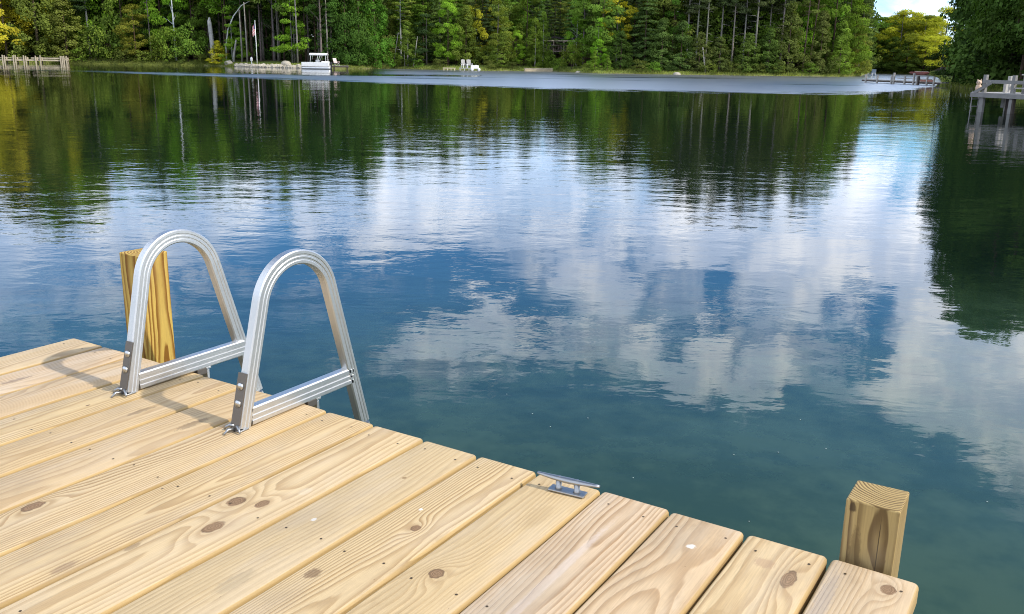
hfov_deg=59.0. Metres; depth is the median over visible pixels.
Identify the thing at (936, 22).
leafy tree
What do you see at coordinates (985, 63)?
bush
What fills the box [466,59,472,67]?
deck chair
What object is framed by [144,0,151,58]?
pine tree
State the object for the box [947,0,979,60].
leafy tree
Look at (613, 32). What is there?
cedar tree
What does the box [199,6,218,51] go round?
spruce tree
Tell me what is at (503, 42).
cedar tree
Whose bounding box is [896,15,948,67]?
leafy tree
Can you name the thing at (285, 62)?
boulder
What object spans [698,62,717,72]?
bush
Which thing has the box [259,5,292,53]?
spruce tree
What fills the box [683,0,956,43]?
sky
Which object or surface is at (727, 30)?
cedar tree
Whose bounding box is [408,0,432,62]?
pine tree
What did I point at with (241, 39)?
bare trunk
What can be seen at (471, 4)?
leafy tree
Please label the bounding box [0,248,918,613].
wooden dock
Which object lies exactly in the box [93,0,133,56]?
cedar tree
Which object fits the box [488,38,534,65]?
dark cabin
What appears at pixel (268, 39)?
cedar tree
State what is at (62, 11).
cedar tree
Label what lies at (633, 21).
leafy tree
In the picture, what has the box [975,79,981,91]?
owl decoy
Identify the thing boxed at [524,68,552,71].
retaining wall
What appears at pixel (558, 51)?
porch house
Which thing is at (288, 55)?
cedar tree
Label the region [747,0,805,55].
leafy tree
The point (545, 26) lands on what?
cedar tree
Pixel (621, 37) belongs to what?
cedar tree
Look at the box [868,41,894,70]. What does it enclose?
cedar tree
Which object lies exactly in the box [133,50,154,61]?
bush
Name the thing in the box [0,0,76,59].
leafy tree
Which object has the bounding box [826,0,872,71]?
maple tree
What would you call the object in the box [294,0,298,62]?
bare trunk
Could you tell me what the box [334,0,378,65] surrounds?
tree
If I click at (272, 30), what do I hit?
leafy tree
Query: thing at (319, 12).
leafy tree
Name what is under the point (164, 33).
bush
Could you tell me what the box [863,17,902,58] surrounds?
leafy tree
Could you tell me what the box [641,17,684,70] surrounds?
cedar tree
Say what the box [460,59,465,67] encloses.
deck chair
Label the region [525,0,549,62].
spruce tree
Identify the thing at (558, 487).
dock cleat
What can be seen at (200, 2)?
leafy tree
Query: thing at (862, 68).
bush
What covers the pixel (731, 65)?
bush
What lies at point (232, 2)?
pine tree
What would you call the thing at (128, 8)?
leafy tree
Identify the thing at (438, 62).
bush
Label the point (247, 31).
pine tree
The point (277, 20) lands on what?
leafy tree
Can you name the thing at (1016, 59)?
cedar tree
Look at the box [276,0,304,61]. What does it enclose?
pine tree
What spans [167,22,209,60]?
bush
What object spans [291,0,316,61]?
pine tree
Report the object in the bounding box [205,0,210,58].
pine tree
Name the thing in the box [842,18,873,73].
cedar tree
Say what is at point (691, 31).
leafy tree
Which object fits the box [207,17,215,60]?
tree snag
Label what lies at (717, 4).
pine tree
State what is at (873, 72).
pier chair
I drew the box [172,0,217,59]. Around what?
leafy tree
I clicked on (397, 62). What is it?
bush
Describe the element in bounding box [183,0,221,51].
leafy tree
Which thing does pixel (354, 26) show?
leafy tree
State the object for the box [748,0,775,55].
pine tree
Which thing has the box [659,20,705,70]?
cedar tree
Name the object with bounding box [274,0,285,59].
pine tree
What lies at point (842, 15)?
cedar tree
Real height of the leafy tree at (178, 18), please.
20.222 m
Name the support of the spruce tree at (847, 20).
on the ground at (383, 63)
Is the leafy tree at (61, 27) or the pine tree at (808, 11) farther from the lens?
the leafy tree at (61, 27)
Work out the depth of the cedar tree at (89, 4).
145.18 m
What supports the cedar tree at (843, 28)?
on the ground at (383, 63)
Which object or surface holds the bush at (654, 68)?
on the ground at (383, 63)
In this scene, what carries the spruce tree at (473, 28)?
on the ground at (383, 63)
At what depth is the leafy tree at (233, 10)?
144.22 m
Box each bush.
[67,48,88,61]
[73,25,117,60]
[84,10,132,59]
[111,48,136,61]
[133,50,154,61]
[147,35,166,61]
[149,26,184,61]
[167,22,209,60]
[170,52,187,62]
[193,53,208,63]
[390,59,403,65]
[410,59,423,67]
[432,59,447,67]
[483,60,498,67]
[505,61,519,68]
[550,57,566,68]
[559,42,584,69]
[581,62,596,70]
[628,59,650,70]
[643,61,662,71]
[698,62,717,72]
[724,62,741,71]
[748,63,766,72]
[769,65,784,73]
[800,62,820,73]
[821,64,838,73]
[856,65,868,74]
[940,53,969,84]
[953,56,1003,83]
[972,58,1019,86]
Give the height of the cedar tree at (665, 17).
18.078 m
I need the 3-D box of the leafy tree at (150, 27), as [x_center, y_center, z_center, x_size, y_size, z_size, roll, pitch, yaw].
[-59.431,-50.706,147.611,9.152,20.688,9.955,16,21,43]
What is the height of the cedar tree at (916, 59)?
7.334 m
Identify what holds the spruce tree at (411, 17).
on the ground at (383, 63)
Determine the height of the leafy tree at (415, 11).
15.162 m
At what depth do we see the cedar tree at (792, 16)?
128.00 m
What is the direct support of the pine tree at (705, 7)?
on the ground at (383, 63)
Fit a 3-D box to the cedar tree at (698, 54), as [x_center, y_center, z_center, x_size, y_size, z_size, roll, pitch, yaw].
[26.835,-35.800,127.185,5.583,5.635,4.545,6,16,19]
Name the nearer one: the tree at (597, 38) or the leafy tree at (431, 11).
the tree at (597, 38)
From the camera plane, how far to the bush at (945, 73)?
75.51 m
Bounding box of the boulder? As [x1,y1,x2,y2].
[281,61,290,64]
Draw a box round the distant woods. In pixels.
[152,0,928,67]
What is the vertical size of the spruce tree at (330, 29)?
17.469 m
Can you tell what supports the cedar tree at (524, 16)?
on the ground at (383, 63)
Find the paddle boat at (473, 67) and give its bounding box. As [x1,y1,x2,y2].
[470,65,479,70]
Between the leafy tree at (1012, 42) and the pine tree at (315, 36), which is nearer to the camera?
the leafy tree at (1012, 42)
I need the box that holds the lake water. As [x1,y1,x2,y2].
[0,63,1023,613]
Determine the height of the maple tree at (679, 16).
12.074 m
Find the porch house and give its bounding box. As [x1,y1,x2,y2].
[542,36,590,65]
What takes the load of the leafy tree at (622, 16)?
on the ground at (383, 63)
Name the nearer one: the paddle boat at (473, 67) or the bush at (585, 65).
the bush at (585, 65)
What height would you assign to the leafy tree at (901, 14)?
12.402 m
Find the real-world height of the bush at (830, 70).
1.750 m
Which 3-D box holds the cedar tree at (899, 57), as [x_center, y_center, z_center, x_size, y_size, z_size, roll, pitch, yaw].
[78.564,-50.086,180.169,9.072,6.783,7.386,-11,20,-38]
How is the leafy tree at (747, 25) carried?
on the ground at (383, 63)
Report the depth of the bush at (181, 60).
141.25 m
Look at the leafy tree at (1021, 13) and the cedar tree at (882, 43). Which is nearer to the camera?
the leafy tree at (1021, 13)
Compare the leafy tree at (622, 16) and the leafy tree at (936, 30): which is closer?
the leafy tree at (622, 16)
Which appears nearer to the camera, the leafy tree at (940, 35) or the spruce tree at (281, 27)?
the spruce tree at (281, 27)
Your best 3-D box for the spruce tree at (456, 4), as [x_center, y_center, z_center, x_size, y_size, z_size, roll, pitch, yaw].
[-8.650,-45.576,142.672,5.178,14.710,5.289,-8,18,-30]
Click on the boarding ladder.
(248, 412)
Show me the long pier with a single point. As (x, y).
(918, 81)
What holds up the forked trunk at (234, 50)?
on the ground at (383, 63)
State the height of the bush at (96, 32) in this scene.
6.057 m
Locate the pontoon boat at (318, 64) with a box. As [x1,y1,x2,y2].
[301,53,332,68]
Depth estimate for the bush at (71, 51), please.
140.56 m
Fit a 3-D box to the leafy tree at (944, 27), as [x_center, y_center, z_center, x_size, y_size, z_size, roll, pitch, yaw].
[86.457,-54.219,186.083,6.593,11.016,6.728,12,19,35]
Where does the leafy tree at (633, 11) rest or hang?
on the ground at (383, 63)
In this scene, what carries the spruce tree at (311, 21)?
on the ground at (383, 63)
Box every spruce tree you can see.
[0,0,43,56]
[125,0,159,57]
[147,2,190,57]
[157,0,202,55]
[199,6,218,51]
[233,3,270,57]
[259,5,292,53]
[267,4,295,55]
[269,0,311,62]
[294,11,322,56]
[309,0,351,63]
[309,2,335,60]
[388,1,412,60]
[396,0,421,57]
[406,13,447,65]
[425,0,453,64]
[442,0,472,63]
[461,2,479,58]
[473,0,500,63]
[482,0,517,61]
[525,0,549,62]
[542,1,555,47]
[544,0,565,65]
[546,2,557,34]
[558,0,581,65]
[560,0,579,35]
[574,1,593,60]
[580,0,612,65]
[626,0,660,68]
[634,0,662,64]
[652,1,679,66]
[683,8,713,62]
[716,5,751,60]
[744,4,783,68]
[778,0,811,66]
[831,0,855,67]
[848,0,875,68]
[862,3,876,66]
[866,0,876,65]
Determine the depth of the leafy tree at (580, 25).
136.64 m
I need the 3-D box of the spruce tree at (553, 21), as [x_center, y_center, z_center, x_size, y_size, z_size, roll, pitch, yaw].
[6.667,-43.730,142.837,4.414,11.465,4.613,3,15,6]
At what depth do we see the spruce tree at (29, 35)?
144.42 m
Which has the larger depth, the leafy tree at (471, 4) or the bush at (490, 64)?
the leafy tree at (471, 4)
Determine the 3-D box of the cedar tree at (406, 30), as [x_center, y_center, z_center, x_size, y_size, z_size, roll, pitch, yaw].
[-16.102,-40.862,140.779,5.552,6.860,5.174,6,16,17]
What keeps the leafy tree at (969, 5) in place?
on the ground at (383, 63)
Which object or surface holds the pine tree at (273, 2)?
on the ground at (383, 63)
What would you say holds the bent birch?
on the ground at (383, 63)
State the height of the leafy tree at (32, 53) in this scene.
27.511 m
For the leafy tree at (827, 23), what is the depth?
137.49 m
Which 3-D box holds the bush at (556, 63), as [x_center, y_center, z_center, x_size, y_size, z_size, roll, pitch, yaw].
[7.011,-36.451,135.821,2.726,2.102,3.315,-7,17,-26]
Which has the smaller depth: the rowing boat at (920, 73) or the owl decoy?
the owl decoy
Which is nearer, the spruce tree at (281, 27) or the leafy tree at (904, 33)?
the spruce tree at (281, 27)
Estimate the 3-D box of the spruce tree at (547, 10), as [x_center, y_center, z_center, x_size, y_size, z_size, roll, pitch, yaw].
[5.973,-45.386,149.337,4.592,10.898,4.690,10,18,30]
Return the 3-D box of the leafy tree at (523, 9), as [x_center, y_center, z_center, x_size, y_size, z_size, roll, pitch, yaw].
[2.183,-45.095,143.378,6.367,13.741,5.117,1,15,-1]
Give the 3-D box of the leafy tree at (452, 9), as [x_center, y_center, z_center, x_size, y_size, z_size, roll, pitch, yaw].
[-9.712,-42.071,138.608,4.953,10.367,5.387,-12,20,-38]
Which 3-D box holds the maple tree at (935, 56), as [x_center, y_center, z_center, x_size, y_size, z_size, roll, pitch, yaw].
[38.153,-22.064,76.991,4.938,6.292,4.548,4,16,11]
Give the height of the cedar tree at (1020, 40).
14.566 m
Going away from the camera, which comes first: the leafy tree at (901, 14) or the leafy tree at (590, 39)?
the leafy tree at (590, 39)
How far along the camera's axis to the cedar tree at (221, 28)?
155.09 m
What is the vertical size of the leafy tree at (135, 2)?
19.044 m
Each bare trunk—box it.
[239,10,242,62]
[243,2,247,62]
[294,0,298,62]
[325,0,328,60]
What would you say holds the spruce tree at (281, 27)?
on the ground at (383, 63)
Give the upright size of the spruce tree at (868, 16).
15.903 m
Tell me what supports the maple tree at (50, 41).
on the ground at (383, 63)
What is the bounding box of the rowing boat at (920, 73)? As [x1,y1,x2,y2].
[909,71,929,74]
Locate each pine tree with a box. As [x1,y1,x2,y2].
[67,0,103,58]
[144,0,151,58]
[185,0,200,58]
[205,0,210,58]
[227,0,251,60]
[242,5,254,59]
[245,0,267,60]
[264,0,282,59]
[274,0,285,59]
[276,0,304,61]
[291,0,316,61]
[298,0,320,61]
[307,1,323,61]
[387,0,415,53]
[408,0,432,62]
[463,0,485,55]
[495,0,524,42]
[524,1,538,31]
[549,0,568,31]
[556,0,573,26]
[570,0,595,65]
[678,0,703,63]
[680,0,697,22]
[684,0,712,69]
[696,0,717,60]
[714,0,730,68]
[719,0,744,60]
[734,0,761,68]
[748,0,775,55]
[762,0,783,65]
[770,0,796,58]
[796,0,819,72]
[807,0,827,71]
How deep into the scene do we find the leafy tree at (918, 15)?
184.71 m
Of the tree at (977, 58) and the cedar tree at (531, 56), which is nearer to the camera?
the tree at (977, 58)
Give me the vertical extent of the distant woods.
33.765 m
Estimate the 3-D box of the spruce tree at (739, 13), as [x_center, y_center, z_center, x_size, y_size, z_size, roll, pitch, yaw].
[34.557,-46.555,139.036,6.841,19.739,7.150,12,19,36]
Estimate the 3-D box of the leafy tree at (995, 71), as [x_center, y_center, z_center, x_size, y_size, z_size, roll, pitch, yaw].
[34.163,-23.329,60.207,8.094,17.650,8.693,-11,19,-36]
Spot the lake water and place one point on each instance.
(698, 297)
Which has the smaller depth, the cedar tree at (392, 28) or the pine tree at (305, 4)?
the pine tree at (305, 4)
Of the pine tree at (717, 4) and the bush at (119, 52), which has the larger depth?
the bush at (119, 52)
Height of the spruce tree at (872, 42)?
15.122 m
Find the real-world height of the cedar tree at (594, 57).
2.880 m
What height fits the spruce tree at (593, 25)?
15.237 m
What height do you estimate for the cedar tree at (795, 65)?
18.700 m
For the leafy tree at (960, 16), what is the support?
on the ground at (383, 63)
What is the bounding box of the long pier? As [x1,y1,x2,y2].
[862,73,948,85]
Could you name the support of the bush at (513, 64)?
on the ground at (383, 63)
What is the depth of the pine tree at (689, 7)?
130.42 m
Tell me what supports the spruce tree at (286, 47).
on the ground at (383, 63)
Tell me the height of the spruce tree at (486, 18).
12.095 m
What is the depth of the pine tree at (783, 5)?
130.02 m
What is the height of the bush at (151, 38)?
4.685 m
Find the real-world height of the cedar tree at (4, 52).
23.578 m
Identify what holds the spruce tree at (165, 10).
on the ground at (383, 63)
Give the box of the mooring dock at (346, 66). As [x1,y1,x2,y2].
[332,65,348,68]
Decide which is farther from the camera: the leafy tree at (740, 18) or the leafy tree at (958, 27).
the leafy tree at (740, 18)
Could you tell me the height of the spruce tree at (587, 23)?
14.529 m
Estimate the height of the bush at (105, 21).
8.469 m
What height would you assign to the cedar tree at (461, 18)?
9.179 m
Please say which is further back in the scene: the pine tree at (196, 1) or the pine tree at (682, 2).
the pine tree at (196, 1)
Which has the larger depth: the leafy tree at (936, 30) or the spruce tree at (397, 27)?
the leafy tree at (936, 30)
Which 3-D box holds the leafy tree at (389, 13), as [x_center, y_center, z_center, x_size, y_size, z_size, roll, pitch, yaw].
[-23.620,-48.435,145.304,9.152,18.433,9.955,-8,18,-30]
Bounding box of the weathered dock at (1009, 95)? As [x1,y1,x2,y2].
[970,75,1023,113]
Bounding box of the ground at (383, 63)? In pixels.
[0,54,1020,92]
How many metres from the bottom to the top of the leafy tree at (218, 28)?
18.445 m
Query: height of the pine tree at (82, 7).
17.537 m
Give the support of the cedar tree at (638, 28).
on the ground at (383, 63)
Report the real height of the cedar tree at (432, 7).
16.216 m
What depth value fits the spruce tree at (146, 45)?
155.32 m
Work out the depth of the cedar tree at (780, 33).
139.39 m
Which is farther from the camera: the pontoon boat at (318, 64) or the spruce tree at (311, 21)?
the spruce tree at (311, 21)
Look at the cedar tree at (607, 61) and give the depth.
125.70 m
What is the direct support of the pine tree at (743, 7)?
on the ground at (383, 63)
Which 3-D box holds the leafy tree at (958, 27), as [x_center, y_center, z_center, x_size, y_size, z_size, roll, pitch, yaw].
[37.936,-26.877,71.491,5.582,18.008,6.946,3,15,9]
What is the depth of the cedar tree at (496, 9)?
140.41 m
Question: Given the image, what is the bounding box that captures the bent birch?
[225,1,249,57]
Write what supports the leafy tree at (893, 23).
on the ground at (383, 63)
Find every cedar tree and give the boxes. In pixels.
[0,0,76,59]
[0,4,21,54]
[39,0,89,61]
[74,0,140,58]
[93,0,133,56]
[124,0,177,57]
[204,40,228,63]
[205,0,249,58]
[212,0,265,58]
[237,1,286,59]
[267,0,317,60]
[322,0,365,64]
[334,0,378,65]
[356,0,395,67]
[366,0,398,62]
[376,0,402,62]
[393,21,423,65]
[416,0,442,57]
[422,0,464,62]
[449,5,484,64]
[473,1,519,64]
[478,2,503,56]
[486,32,517,67]
[511,0,536,65]
[519,17,549,67]
[531,11,555,66]
[587,50,602,70]
[598,0,633,65]
[602,55,613,70]
[607,30,635,69]
[612,0,653,67]
[619,5,649,65]
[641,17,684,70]
[648,0,690,65]
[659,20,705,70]
[679,0,734,63]
[681,31,718,71]
[694,0,747,68]
[707,36,732,71]
[730,32,762,72]
[752,28,782,72]
[758,1,794,66]
[768,1,810,74]
[769,1,809,69]
[796,10,841,73]
[800,0,850,67]
[821,20,860,74]
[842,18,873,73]
[845,1,882,69]
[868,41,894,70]
[874,37,907,70]
[885,40,926,71]
[902,39,940,72]
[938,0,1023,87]
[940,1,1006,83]
[984,11,1021,72]
[1004,17,1022,60]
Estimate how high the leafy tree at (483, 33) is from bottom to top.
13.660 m
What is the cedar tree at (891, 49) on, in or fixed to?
on the ground at (383, 63)
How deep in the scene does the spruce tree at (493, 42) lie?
135.69 m
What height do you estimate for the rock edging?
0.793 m
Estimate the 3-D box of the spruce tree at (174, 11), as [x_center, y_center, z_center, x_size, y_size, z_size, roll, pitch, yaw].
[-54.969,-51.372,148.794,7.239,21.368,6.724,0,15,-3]
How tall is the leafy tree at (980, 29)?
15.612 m
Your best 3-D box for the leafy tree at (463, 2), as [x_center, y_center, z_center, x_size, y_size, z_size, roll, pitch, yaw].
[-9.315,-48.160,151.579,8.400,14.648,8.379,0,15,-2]
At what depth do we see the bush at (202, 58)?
141.11 m
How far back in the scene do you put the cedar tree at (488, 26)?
147.10 m
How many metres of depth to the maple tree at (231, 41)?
139.91 m
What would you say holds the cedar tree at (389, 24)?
on the ground at (383, 63)
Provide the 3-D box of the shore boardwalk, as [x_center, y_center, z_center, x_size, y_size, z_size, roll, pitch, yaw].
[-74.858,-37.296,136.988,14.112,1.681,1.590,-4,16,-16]
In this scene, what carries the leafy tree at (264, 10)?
on the ground at (383, 63)
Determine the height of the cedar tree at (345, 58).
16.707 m
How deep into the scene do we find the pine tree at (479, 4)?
141.99 m
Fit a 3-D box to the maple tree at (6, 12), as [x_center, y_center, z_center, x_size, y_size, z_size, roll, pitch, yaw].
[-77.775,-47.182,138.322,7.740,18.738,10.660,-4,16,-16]
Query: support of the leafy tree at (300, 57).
on the ground at (383, 63)
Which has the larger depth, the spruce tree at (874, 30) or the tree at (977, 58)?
the spruce tree at (874, 30)
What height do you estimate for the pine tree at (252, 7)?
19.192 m
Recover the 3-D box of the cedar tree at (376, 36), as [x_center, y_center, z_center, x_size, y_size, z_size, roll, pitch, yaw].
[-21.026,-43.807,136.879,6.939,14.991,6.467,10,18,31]
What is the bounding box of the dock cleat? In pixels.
[537,471,599,498]
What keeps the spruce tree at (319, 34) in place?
on the ground at (383, 63)
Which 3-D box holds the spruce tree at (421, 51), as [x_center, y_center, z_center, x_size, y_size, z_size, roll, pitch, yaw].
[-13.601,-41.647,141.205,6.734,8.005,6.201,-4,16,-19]
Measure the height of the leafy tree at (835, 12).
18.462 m
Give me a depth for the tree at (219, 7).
142.60 m
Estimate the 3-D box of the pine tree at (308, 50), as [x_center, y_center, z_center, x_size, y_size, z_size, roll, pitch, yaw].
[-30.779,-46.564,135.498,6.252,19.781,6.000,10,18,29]
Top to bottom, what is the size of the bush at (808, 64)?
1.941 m
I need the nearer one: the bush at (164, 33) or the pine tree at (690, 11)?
the pine tree at (690, 11)
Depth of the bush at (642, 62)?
125.66 m
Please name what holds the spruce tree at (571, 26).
on the ground at (383, 63)
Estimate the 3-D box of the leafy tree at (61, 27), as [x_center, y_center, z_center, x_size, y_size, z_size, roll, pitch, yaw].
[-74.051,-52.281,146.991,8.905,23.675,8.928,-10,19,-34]
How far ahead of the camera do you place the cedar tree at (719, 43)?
127.20 m
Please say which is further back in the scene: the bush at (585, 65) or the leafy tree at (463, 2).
the leafy tree at (463, 2)
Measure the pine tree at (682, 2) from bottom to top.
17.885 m
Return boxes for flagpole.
[252,21,257,63]
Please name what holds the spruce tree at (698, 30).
on the ground at (383, 63)
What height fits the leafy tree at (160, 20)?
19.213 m
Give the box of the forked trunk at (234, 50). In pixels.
[233,40,236,61]
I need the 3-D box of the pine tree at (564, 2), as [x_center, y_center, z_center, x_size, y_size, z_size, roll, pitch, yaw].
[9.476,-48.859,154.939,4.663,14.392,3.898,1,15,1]
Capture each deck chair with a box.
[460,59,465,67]
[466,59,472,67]
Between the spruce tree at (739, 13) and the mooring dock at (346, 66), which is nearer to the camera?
the mooring dock at (346, 66)
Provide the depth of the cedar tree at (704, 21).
134.98 m
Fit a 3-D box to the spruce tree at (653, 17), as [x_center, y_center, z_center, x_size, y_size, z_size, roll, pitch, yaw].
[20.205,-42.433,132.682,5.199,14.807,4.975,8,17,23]
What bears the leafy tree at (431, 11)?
on the ground at (383, 63)
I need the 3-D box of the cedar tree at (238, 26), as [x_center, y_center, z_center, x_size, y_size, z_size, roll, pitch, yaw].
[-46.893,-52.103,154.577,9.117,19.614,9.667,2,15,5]
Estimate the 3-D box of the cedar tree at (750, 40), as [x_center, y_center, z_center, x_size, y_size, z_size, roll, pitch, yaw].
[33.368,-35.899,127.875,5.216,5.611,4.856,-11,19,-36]
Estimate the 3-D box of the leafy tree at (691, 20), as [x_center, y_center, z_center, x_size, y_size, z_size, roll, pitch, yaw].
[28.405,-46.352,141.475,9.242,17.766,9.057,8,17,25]
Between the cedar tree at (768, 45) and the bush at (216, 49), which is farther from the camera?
the bush at (216, 49)
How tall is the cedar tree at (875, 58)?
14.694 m
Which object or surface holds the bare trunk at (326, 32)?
on the ground at (383, 63)
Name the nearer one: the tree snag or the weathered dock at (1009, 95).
the weathered dock at (1009, 95)
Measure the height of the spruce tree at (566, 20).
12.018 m
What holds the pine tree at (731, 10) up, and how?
on the ground at (383, 63)
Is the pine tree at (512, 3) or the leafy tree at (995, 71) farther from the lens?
the pine tree at (512, 3)
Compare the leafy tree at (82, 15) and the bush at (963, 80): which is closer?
the bush at (963, 80)
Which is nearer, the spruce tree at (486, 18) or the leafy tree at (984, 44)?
the leafy tree at (984, 44)
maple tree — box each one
[0,0,35,58]
[36,0,76,47]
[218,16,251,61]
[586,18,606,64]
[656,0,691,61]
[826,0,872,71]
[927,14,964,85]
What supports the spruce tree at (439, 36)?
on the ground at (383, 63)
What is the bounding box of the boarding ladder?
[111,229,369,435]
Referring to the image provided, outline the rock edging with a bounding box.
[234,63,300,67]
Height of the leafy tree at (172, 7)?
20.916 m
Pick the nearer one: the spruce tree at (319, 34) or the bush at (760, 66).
the bush at (760, 66)
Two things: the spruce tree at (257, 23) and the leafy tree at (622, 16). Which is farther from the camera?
the spruce tree at (257, 23)
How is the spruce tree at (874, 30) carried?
on the ground at (383, 63)
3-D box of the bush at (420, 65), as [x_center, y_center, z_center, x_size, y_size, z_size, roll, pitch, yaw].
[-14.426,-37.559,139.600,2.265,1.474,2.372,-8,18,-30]
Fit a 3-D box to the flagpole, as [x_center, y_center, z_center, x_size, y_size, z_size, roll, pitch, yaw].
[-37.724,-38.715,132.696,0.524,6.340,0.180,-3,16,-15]
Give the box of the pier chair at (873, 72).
[867,69,875,78]
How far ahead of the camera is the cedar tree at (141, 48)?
153.58 m
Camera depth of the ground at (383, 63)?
137.88 m
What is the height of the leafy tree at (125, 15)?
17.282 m
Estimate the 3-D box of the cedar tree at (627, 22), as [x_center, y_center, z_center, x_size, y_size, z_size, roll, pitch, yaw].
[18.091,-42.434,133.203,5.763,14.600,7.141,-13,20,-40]
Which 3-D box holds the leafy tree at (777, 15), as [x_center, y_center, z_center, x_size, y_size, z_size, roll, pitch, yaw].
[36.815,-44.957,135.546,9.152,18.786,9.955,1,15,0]
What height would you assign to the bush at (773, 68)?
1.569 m
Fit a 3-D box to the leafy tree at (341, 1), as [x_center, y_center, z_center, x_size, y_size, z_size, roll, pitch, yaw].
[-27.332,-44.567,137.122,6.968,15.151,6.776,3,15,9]
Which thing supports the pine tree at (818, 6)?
on the ground at (383, 63)
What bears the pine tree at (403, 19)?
on the ground at (383, 63)
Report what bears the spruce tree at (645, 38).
on the ground at (383, 63)
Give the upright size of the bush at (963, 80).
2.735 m
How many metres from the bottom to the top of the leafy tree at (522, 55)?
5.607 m
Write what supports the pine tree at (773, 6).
on the ground at (383, 63)
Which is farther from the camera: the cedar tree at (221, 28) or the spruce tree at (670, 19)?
the cedar tree at (221, 28)
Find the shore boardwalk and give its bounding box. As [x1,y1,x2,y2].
[0,55,68,63]
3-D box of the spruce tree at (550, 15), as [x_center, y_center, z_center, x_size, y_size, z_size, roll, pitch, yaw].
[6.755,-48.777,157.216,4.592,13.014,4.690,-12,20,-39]
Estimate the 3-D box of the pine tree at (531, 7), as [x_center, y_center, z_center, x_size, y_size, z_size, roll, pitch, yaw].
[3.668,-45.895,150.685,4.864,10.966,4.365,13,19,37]
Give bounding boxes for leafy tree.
[6,0,49,56]
[37,2,88,57]
[52,1,101,54]
[95,0,160,49]
[97,0,144,58]
[112,3,148,59]
[126,1,172,58]
[138,0,189,49]
[143,1,199,47]
[161,0,180,60]
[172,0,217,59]
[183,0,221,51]
[196,0,225,53]
[199,0,225,58]
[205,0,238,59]
[205,0,242,54]
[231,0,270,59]
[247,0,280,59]
[251,0,285,60]
[254,0,297,60]
[256,1,284,59]
[295,2,311,60]
[298,0,340,61]
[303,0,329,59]
[315,0,346,61]
[322,0,376,48]
[343,0,394,43]
[388,0,436,53]
[409,0,457,61]
[431,0,466,65]
[434,0,477,62]
[458,0,502,63]
[467,0,500,64]
[508,0,543,65]
[508,30,526,64]
[566,13,588,65]
[569,0,637,66]
[597,0,642,61]
[602,0,637,61]
[625,0,645,43]
[646,0,696,61]
[659,0,710,45]
[710,0,768,64]
[725,0,772,66]
[728,0,787,60]
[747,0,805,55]
[780,0,824,69]
[780,1,845,56]
[805,0,861,64]
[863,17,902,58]
[870,19,910,50]
[874,9,920,63]
[886,11,942,58]
[894,17,912,68]
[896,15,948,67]
[915,6,963,69]
[917,26,952,70]
[918,15,950,69]
[927,16,954,68]
[940,0,986,58]
[946,1,981,59]
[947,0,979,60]
[959,0,1002,78]
[966,1,1012,37]
[969,2,1023,85]
[976,0,1023,55]
[1009,1,1023,54]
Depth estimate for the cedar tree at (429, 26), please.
157.24 m
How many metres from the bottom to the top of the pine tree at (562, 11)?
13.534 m
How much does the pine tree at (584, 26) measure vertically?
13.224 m
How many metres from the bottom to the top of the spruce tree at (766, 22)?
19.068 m
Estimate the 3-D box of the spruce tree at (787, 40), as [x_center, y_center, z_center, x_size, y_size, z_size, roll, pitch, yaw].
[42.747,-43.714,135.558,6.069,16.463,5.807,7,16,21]
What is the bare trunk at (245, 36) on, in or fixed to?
on the ground at (383, 63)
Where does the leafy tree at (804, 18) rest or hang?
on the ground at (383, 63)
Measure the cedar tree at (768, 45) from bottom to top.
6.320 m
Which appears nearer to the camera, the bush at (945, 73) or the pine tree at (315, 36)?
the bush at (945, 73)
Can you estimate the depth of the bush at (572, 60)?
132.01 m
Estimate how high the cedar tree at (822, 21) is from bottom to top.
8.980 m

